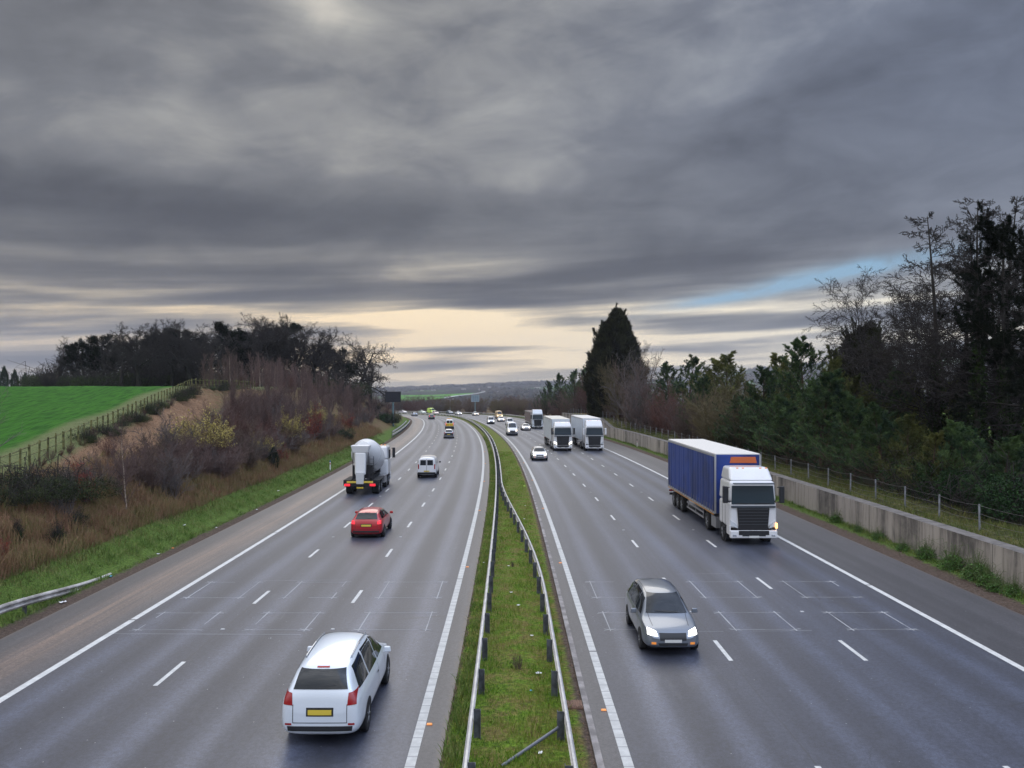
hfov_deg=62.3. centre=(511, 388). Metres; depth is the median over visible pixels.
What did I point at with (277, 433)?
bare shrub
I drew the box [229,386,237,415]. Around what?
birch sapling
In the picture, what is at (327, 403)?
birch sapling
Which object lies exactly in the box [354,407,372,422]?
bare shrub
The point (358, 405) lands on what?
bare shrub
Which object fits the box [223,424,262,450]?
bare shrub
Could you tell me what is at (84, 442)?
willow shrub
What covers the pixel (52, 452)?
bare shrub
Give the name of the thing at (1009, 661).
edge line
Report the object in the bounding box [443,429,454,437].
estate car
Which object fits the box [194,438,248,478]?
bare shrub
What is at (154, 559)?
gravel
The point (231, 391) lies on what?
birch sapling
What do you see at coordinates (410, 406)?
russet shrub
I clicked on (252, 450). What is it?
bare shrub
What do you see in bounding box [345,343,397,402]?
oak tree
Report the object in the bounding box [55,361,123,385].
bramble thicket
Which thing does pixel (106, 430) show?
bramble thicket
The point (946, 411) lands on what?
young pine
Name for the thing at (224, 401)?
birch sapling
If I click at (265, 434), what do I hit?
bare shrub
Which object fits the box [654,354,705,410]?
young pine
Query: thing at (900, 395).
young pine
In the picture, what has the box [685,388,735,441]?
willow shrub
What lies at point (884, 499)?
fence line grass
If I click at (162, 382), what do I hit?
dark shrub
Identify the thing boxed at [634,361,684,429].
young pine
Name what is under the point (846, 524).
wall grass
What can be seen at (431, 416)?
suv
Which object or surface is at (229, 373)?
birch sapling
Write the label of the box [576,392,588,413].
russet shrub
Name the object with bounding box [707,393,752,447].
young pine
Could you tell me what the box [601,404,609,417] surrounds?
bare shrub
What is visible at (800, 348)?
young pine
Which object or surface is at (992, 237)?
scots pine
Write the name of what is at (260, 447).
bare shrub
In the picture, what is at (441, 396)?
field
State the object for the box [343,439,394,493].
concrete mixer
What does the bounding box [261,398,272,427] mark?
birch sapling
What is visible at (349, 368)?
ivy clad tree
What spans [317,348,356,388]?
oak tree
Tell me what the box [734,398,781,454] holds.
young pine
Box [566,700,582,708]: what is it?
drain grating
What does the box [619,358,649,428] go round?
bare tree
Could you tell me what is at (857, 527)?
leafy weed
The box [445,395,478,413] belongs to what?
bare shrub
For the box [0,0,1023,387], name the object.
sky
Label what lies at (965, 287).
scots pine
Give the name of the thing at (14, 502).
bramble thicket
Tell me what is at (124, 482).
birch sapling
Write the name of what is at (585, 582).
survey markings
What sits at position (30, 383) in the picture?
bramble thicket
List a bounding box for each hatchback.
[351,507,392,535]
[530,446,548,459]
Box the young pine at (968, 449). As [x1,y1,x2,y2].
[898,419,997,493]
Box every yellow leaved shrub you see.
[167,403,231,456]
[201,408,236,451]
[251,435,284,460]
[275,403,309,450]
[305,398,327,426]
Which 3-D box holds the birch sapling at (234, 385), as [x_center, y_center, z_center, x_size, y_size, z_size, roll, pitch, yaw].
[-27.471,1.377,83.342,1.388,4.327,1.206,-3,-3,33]
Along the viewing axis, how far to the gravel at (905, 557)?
38.63 m
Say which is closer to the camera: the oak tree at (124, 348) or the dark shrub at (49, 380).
the dark shrub at (49, 380)
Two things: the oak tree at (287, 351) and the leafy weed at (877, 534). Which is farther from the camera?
the oak tree at (287, 351)
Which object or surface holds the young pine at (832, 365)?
on the ground at (32, 414)
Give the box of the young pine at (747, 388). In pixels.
[736,380,762,396]
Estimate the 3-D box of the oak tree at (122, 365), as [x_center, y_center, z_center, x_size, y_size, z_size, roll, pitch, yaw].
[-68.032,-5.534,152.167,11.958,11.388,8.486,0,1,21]
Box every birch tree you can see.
[621,340,655,427]
[801,264,905,463]
[870,293,931,380]
[872,277,971,467]
[876,269,964,404]
[893,305,961,415]
[988,303,1023,470]
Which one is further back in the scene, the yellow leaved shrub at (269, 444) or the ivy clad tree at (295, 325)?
the ivy clad tree at (295, 325)
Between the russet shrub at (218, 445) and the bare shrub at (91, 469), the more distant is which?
the russet shrub at (218, 445)
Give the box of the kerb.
[428,414,604,767]
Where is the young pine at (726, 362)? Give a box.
[676,350,755,416]
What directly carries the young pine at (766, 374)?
on the ground at (32, 414)
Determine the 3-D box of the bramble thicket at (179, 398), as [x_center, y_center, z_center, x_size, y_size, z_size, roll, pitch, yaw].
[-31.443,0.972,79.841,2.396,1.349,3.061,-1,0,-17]
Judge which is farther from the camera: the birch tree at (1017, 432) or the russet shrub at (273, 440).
the russet shrub at (273, 440)
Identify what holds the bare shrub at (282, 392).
on the ground at (32, 414)
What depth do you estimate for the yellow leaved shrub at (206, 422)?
61.56 m
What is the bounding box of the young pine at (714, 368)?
[680,358,731,411]
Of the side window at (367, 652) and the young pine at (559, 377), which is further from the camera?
the young pine at (559, 377)
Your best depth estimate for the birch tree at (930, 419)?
62.17 m
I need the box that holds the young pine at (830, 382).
[740,368,874,470]
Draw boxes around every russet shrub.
[35,456,47,466]
[65,441,75,452]
[95,432,118,457]
[198,414,242,445]
[200,435,228,453]
[209,412,236,430]
[215,411,254,438]
[248,424,283,449]
[402,395,423,410]
[552,407,560,415]
[571,383,587,413]
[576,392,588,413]
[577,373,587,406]
[645,378,689,434]
[646,411,667,432]
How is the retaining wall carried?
on the ground at (32, 414)
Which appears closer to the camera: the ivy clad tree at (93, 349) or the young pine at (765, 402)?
the young pine at (765, 402)
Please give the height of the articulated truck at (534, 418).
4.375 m
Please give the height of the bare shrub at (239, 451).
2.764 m
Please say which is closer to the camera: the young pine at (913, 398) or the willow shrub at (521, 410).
the young pine at (913, 398)
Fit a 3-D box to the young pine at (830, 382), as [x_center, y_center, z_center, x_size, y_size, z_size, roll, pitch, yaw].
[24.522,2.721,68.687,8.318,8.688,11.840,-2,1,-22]
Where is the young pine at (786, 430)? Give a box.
[737,396,830,464]
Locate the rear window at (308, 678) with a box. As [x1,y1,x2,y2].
[294,667,347,688]
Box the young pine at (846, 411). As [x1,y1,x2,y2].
[787,388,920,479]
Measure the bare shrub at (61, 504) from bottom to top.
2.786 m
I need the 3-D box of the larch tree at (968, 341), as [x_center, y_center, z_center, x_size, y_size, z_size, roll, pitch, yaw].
[35.318,-3.085,65.638,12.306,21.013,12.772,0,2,-23]
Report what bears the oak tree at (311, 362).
on the ground at (32, 414)
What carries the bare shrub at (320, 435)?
on the ground at (32, 414)
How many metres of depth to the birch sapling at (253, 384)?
112.78 m
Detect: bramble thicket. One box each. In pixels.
[0,363,81,386]
[0,451,93,502]
[0,472,53,506]
[8,359,82,386]
[13,455,122,504]
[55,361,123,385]
[66,424,104,442]
[76,421,130,436]
[96,359,206,386]
[109,364,181,386]
[109,407,148,428]
[111,418,131,425]
[130,411,153,421]
[133,399,163,412]
[141,408,161,414]
[153,398,170,408]
[160,387,195,399]
[168,392,189,400]
[176,383,203,394]
[213,383,227,390]
[214,369,264,386]
[218,380,239,389]
[297,362,359,396]
[331,373,384,395]
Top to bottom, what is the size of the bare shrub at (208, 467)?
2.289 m
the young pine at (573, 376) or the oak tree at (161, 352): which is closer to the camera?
the oak tree at (161, 352)
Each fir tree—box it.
[0,366,10,385]
[10,368,18,385]
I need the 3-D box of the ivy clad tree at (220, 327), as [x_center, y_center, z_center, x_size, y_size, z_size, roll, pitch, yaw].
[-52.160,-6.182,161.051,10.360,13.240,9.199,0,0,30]
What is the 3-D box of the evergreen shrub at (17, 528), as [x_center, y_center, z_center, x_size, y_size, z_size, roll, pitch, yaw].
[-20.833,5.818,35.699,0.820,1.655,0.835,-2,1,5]
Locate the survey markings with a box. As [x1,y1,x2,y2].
[131,573,915,634]
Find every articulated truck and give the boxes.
[525,409,544,428]
[543,416,574,450]
[571,415,606,450]
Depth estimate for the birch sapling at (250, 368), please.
113.54 m
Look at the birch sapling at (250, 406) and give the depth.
79.15 m
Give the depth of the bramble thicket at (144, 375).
154.45 m
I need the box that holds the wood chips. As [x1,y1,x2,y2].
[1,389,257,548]
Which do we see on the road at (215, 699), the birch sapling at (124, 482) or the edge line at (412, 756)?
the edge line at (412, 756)
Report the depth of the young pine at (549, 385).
255.74 m
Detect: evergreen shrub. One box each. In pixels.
[8,509,25,540]
[42,511,69,545]
[59,498,93,531]
[332,424,355,439]
[374,409,402,423]
[730,432,790,453]
[755,422,845,456]
[871,444,1000,506]
[899,436,1023,513]
[912,437,1023,524]
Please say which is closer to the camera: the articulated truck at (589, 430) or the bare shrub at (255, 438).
the bare shrub at (255, 438)
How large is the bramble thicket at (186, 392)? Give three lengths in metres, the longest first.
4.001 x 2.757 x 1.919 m
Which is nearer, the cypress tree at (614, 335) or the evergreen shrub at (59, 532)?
the evergreen shrub at (59, 532)
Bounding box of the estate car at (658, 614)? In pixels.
[625,578,698,648]
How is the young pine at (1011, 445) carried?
on the ground at (32, 414)
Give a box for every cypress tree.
[580,303,650,417]
[829,317,906,452]
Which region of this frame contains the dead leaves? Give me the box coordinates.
[441,475,594,764]
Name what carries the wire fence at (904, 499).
on the ground at (32, 414)
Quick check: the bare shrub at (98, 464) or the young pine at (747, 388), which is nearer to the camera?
the bare shrub at (98, 464)
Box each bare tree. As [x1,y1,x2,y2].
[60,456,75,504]
[606,344,637,423]
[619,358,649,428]
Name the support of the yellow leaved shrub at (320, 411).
on the ground at (32, 414)
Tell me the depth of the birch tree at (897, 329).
84.85 m
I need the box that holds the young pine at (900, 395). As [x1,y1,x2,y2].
[886,371,923,445]
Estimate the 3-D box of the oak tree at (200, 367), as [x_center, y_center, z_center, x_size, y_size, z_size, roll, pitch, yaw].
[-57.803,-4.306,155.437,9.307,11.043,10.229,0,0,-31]
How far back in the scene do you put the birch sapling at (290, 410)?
90.84 m
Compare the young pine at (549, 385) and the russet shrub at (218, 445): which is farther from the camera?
the young pine at (549, 385)
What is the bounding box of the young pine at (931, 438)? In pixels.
[895,430,966,498]
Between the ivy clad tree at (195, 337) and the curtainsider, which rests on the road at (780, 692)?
the curtainsider
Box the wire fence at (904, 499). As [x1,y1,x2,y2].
[568,409,1022,539]
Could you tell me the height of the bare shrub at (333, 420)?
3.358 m
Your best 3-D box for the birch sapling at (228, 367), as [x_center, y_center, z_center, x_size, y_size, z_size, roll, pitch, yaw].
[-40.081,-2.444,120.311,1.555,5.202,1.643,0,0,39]
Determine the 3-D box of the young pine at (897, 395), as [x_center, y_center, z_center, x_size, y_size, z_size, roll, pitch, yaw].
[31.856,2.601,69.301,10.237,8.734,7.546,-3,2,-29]
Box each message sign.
[385,392,400,426]
[471,395,478,411]
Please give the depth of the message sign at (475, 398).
340.79 m
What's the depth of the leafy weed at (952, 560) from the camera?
37.54 m
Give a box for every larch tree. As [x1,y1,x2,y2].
[820,211,1023,470]
[860,197,1023,466]
[885,213,1021,466]
[923,196,1023,449]
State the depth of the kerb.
25.21 m
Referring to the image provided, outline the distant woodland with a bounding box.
[362,351,1019,407]
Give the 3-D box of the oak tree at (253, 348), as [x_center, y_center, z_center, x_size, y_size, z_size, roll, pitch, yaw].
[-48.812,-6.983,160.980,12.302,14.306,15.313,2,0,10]
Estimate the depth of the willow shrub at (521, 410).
344.97 m
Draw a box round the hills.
[372,357,1020,408]
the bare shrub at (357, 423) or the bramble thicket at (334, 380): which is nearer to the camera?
the bare shrub at (357, 423)
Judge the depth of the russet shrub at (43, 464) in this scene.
45.30 m
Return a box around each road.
[0,414,488,767]
[401,413,1023,767]
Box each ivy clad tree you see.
[63,341,101,377]
[76,333,125,377]
[135,330,180,370]
[167,327,210,367]
[209,329,263,385]
[211,320,264,373]
[271,321,302,361]
[320,344,358,381]
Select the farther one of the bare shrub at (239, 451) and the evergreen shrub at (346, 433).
the evergreen shrub at (346, 433)
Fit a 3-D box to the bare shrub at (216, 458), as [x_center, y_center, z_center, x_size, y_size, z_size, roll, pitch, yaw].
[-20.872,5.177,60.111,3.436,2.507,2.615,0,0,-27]
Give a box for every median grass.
[435,435,495,767]
[443,451,581,767]
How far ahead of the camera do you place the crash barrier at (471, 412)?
322.68 m
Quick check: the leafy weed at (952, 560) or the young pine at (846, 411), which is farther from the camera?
the young pine at (846, 411)
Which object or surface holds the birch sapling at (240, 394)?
on the ground at (32, 414)
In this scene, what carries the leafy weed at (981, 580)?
on the ground at (32, 414)
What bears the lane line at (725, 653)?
on the road at (780, 692)
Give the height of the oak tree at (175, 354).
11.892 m
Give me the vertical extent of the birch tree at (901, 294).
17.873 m
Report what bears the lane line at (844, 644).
on the road at (780, 692)
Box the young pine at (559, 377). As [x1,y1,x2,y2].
[543,372,567,411]
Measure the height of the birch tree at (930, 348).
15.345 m
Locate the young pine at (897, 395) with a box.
[853,367,951,461]
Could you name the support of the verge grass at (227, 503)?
on the ground at (32, 414)
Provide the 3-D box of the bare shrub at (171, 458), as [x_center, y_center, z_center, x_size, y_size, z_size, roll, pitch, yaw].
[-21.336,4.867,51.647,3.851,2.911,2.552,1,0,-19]
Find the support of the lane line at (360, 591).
on the road at (215, 699)
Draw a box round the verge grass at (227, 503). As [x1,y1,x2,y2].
[0,435,383,627]
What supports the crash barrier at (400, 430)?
on the ground at (32, 414)
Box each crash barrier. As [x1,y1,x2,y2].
[0,573,111,614]
[392,420,409,437]
[394,411,543,420]
[395,412,498,767]
[398,412,577,767]
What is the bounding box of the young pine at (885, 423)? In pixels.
[823,401,935,487]
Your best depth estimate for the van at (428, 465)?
77.34 m
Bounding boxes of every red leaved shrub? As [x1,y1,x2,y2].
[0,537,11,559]
[64,456,99,504]
[278,443,288,460]
[302,413,317,438]
[303,402,322,439]
[338,413,354,428]
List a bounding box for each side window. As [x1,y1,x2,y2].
[352,651,367,687]
[359,638,375,672]
[367,636,381,656]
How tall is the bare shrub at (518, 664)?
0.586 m
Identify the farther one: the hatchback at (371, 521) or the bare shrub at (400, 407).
the bare shrub at (400, 407)
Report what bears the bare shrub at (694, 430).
on the ground at (32, 414)
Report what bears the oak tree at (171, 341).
on the ground at (32, 414)
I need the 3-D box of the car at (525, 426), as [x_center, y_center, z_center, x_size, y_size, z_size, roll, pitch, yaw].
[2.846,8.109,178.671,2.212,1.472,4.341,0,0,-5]
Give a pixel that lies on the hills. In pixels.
(451, 390)
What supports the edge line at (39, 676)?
on the road at (215, 699)
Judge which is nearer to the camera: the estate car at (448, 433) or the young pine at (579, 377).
the estate car at (448, 433)
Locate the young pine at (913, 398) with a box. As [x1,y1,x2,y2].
[893,388,946,457]
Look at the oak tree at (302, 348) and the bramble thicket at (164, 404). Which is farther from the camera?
the oak tree at (302, 348)
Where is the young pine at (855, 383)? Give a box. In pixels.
[818,373,898,467]
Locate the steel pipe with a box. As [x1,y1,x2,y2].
[501,726,558,766]
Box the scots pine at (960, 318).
[937,200,1023,474]
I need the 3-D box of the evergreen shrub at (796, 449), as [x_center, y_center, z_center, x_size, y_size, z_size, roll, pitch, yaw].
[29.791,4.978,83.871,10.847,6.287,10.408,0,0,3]
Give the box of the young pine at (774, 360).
[741,352,820,454]
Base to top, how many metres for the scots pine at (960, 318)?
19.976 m
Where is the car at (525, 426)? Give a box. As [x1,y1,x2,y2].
[520,423,530,430]
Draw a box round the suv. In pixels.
[428,414,434,418]
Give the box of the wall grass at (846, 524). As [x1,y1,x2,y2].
[604,435,1023,604]
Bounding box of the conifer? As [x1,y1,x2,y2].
[267,447,279,468]
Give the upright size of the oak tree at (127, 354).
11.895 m
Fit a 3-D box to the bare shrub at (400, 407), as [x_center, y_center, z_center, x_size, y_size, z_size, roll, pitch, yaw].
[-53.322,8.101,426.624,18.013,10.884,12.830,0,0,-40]
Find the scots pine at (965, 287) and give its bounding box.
[948,224,1023,442]
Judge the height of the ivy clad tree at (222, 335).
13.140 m
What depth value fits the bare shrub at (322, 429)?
99.43 m
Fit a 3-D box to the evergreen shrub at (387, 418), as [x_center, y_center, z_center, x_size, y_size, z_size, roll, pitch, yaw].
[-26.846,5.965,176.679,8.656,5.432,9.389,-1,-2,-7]
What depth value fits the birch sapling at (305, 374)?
139.57 m
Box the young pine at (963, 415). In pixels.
[917,372,1023,468]
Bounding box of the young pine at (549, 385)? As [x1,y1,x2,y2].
[532,380,556,415]
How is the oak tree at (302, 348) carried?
on the ground at (32, 414)
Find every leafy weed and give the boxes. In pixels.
[826,506,842,522]
[850,521,865,532]
[865,525,886,539]
[890,537,913,551]
[909,534,937,560]
[928,538,965,571]
[950,545,992,581]
[961,558,1005,587]
[982,573,1004,592]
[994,572,1023,597]
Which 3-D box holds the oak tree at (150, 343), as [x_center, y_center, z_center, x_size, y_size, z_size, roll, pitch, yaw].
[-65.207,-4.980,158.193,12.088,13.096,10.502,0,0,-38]
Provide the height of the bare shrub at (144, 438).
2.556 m
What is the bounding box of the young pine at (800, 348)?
[738,335,845,460]
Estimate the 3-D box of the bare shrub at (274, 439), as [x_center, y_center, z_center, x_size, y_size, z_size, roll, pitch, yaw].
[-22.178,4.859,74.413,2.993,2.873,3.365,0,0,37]
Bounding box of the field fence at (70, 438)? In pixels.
[0,378,254,470]
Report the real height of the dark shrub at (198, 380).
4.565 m
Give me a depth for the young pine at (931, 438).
49.65 m
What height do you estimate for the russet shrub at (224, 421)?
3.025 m
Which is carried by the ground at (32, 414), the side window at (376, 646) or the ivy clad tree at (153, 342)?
the ivy clad tree at (153, 342)
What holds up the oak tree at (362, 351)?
on the ground at (32, 414)
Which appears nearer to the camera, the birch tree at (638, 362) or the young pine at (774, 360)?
the young pine at (774, 360)
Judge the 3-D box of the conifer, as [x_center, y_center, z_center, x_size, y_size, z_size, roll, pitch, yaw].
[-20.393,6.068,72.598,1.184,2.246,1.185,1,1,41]
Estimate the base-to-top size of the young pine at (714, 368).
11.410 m
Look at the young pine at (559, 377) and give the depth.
242.61 m
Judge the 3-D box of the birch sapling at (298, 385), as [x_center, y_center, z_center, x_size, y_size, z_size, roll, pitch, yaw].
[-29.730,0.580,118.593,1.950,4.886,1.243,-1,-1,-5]
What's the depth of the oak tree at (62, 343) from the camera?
167.29 m
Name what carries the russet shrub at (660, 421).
on the ground at (32, 414)
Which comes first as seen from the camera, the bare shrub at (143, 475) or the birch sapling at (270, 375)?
the bare shrub at (143, 475)
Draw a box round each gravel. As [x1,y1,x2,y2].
[2,461,351,633]
[639,450,1023,613]
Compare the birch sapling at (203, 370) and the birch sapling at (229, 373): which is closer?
the birch sapling at (229, 373)
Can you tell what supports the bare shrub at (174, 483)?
on the ground at (32, 414)
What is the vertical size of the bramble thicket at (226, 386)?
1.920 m
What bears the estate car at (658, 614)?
on the road at (780, 692)
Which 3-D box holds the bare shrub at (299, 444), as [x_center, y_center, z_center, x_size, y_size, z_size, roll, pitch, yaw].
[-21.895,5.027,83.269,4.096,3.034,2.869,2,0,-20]
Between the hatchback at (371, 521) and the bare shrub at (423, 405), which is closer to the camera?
the hatchback at (371, 521)
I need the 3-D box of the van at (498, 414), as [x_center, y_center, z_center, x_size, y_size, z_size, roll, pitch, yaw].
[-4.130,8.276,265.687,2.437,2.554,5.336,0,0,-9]
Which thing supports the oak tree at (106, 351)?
on the ground at (32, 414)
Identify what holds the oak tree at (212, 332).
on the ground at (32, 414)
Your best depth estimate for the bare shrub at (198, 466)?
56.69 m
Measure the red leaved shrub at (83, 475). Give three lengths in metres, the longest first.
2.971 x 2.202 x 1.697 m
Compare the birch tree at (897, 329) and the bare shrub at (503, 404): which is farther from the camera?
the bare shrub at (503, 404)
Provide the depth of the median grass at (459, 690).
24.11 m
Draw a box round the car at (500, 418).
[497,416,504,421]
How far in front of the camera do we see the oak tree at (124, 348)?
184.04 m
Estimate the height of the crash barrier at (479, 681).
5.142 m
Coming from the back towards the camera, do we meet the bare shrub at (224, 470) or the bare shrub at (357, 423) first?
the bare shrub at (357, 423)
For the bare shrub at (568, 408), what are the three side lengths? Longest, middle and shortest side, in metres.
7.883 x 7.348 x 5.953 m
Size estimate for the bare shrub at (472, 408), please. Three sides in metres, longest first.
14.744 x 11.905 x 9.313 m
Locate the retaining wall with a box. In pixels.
[562,413,1023,589]
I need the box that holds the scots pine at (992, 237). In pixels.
[947,214,1023,466]
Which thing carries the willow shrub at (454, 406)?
on the ground at (32, 414)
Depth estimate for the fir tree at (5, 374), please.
229.80 m
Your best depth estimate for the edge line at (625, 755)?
25.29 m
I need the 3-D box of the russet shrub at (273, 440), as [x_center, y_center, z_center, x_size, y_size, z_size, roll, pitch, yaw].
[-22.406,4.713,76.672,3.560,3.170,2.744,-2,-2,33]
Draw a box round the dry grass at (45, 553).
[0,413,381,580]
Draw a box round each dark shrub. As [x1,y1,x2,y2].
[36,372,63,385]
[36,372,65,385]
[58,374,73,385]
[145,374,168,385]
[164,364,201,385]
[193,372,206,384]
[362,400,384,411]
[366,401,386,413]
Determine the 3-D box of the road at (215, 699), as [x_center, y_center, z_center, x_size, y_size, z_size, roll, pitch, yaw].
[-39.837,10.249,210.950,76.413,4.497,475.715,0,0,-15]
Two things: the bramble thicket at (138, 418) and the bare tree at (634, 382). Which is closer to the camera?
the bramble thicket at (138, 418)
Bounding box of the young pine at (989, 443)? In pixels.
[983,433,993,464]
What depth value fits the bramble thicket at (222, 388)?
98.62 m
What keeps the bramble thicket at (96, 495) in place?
on the ground at (32, 414)
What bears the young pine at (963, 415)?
on the ground at (32, 414)
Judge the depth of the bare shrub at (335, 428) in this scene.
106.14 m
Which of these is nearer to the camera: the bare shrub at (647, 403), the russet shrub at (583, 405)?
the bare shrub at (647, 403)
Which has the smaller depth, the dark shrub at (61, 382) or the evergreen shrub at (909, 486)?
the evergreen shrub at (909, 486)
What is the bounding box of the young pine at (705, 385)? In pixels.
[675,373,722,438]
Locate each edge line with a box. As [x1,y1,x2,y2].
[0,416,424,702]
[404,416,483,767]
[465,414,1023,670]
[470,418,633,767]
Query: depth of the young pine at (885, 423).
56.76 m
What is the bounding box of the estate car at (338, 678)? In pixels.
[282,632,390,733]
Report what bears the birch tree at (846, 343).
on the ground at (32, 414)
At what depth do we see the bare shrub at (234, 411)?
74.96 m
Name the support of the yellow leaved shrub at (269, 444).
on the ground at (32, 414)
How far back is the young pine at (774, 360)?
85.31 m
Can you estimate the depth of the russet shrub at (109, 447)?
52.02 m
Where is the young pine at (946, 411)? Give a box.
[901,378,971,451]
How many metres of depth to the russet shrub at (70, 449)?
49.71 m
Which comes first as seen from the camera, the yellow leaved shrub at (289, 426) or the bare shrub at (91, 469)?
the bare shrub at (91, 469)
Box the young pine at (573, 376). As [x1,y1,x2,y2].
[560,369,582,411]
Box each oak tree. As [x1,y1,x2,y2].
[39,336,80,380]
[46,346,81,385]
[84,334,121,371]
[94,327,146,386]
[100,321,165,385]
[109,330,140,371]
[131,326,187,382]
[135,318,198,385]
[141,332,196,371]
[143,320,201,385]
[175,336,224,386]
[181,329,223,368]
[186,325,240,383]
[197,320,277,386]
[227,313,292,375]
[239,314,299,375]
[243,312,299,377]
[261,321,301,370]
[268,325,324,371]
[281,321,342,376]
[287,333,337,375]
[304,327,354,372]
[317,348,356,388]
[337,332,379,401]
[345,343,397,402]
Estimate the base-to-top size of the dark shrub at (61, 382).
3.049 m
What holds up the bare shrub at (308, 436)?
on the ground at (32, 414)
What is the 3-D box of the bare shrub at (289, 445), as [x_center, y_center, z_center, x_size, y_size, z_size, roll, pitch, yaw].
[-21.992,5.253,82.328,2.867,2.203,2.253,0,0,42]
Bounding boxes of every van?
[417,455,440,476]
[427,408,434,412]
[444,418,454,428]
[487,416,494,423]
[495,411,502,418]
[505,418,513,424]
[506,422,517,435]
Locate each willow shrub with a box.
[76,438,87,445]
[428,399,451,412]
[448,399,461,411]
[470,397,489,411]
[487,399,507,412]
[507,396,528,415]
[596,353,649,420]
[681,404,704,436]
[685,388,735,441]
[702,373,762,448]
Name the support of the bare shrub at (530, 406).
on the ground at (32, 414)
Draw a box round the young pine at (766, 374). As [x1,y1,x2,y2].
[712,365,801,454]
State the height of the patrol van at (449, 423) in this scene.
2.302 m
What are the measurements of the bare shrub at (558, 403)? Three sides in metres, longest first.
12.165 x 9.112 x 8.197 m
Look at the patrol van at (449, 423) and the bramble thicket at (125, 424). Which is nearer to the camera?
the bramble thicket at (125, 424)
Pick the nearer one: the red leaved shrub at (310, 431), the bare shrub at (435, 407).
the red leaved shrub at (310, 431)
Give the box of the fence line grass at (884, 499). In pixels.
[611,422,1023,547]
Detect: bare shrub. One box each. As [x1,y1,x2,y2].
[33,471,80,519]
[42,448,57,460]
[53,452,116,492]
[76,444,142,493]
[100,438,146,478]
[119,414,135,422]
[128,407,199,456]
[128,443,181,492]
[129,463,156,485]
[131,429,176,460]
[136,430,192,477]
[138,446,194,488]
[143,442,194,483]
[154,449,203,499]
[155,424,202,464]
[165,398,176,405]
[167,433,195,473]
[177,454,221,473]
[178,445,212,478]
[188,401,238,425]
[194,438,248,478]
[195,431,252,474]
[195,445,241,474]
[197,408,226,434]
[219,393,252,414]
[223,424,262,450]
[228,441,247,463]
[234,420,273,445]
[236,434,265,469]
[239,424,273,451]
[241,436,268,460]
[250,429,277,458]
[253,435,281,462]
[258,386,292,400]
[266,425,299,451]
[275,412,307,428]
[280,418,294,445]
[281,433,297,451]
[285,427,309,454]
[301,427,318,445]
[309,415,333,439]
[311,423,330,439]
[322,409,338,430]
[323,414,344,436]
[350,412,366,427]
[352,399,364,411]
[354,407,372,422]
[389,394,409,410]
[414,397,435,412]
[420,397,445,411]
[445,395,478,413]
[456,396,482,413]
[478,398,491,413]
[486,395,516,414]
[497,396,528,414]
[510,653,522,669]
[519,398,538,413]
[534,398,551,414]
[545,399,558,415]
[550,388,577,412]
[557,393,575,412]
[570,402,582,412]
[593,359,632,417]
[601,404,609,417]
[602,357,660,429]
[609,348,665,426]
[621,366,679,430]
[633,401,655,429]
[660,382,701,438]
[669,413,695,438]
[679,386,717,438]
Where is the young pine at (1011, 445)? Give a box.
[949,435,1023,512]
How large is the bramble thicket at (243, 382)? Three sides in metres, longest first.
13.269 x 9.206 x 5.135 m
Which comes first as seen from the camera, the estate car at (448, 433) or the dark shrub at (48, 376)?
the estate car at (448, 433)
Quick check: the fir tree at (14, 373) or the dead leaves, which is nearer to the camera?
the dead leaves
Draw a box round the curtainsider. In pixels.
[668,439,783,541]
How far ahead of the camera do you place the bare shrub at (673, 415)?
110.16 m
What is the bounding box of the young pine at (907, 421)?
[865,412,936,492]
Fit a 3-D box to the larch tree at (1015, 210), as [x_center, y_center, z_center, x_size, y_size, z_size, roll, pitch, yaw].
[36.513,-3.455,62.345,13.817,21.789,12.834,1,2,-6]
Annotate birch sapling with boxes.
[104,421,146,512]
[200,353,208,383]
[215,392,231,423]
[221,392,230,414]
[222,347,238,383]
[224,355,232,381]
[226,382,237,409]
[227,380,238,406]
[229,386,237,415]
[237,382,244,401]
[238,387,255,428]
[242,354,255,386]
[249,361,257,388]
[252,360,261,387]
[253,351,263,384]
[261,355,268,383]
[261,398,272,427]
[263,362,273,389]
[275,356,283,381]
[286,400,295,430]
[288,387,297,414]
[294,376,303,404]
[299,361,304,384]
[301,365,307,393]
[323,392,330,412]
[331,390,336,413]
[506,396,512,413]
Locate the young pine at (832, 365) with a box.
[801,345,868,465]
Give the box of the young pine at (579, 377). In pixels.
[568,366,585,396]
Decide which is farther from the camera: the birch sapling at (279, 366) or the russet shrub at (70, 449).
the birch sapling at (279, 366)
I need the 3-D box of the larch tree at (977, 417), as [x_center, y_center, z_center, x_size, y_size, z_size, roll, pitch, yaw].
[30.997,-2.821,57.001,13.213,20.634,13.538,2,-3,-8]
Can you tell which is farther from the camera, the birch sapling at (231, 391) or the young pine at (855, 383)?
the birch sapling at (231, 391)
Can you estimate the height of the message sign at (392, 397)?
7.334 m
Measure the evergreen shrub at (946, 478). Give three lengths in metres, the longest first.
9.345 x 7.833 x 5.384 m
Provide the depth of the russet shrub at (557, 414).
235.84 m
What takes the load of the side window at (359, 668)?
in the estate car at (338, 678)
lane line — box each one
[153,425,438,685]
[351,426,457,602]
[452,414,1009,767]
[530,438,820,767]
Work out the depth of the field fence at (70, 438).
57.73 m
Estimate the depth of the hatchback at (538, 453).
96.93 m
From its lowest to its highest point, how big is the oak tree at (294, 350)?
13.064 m
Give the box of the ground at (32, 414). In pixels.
[0,386,1023,767]

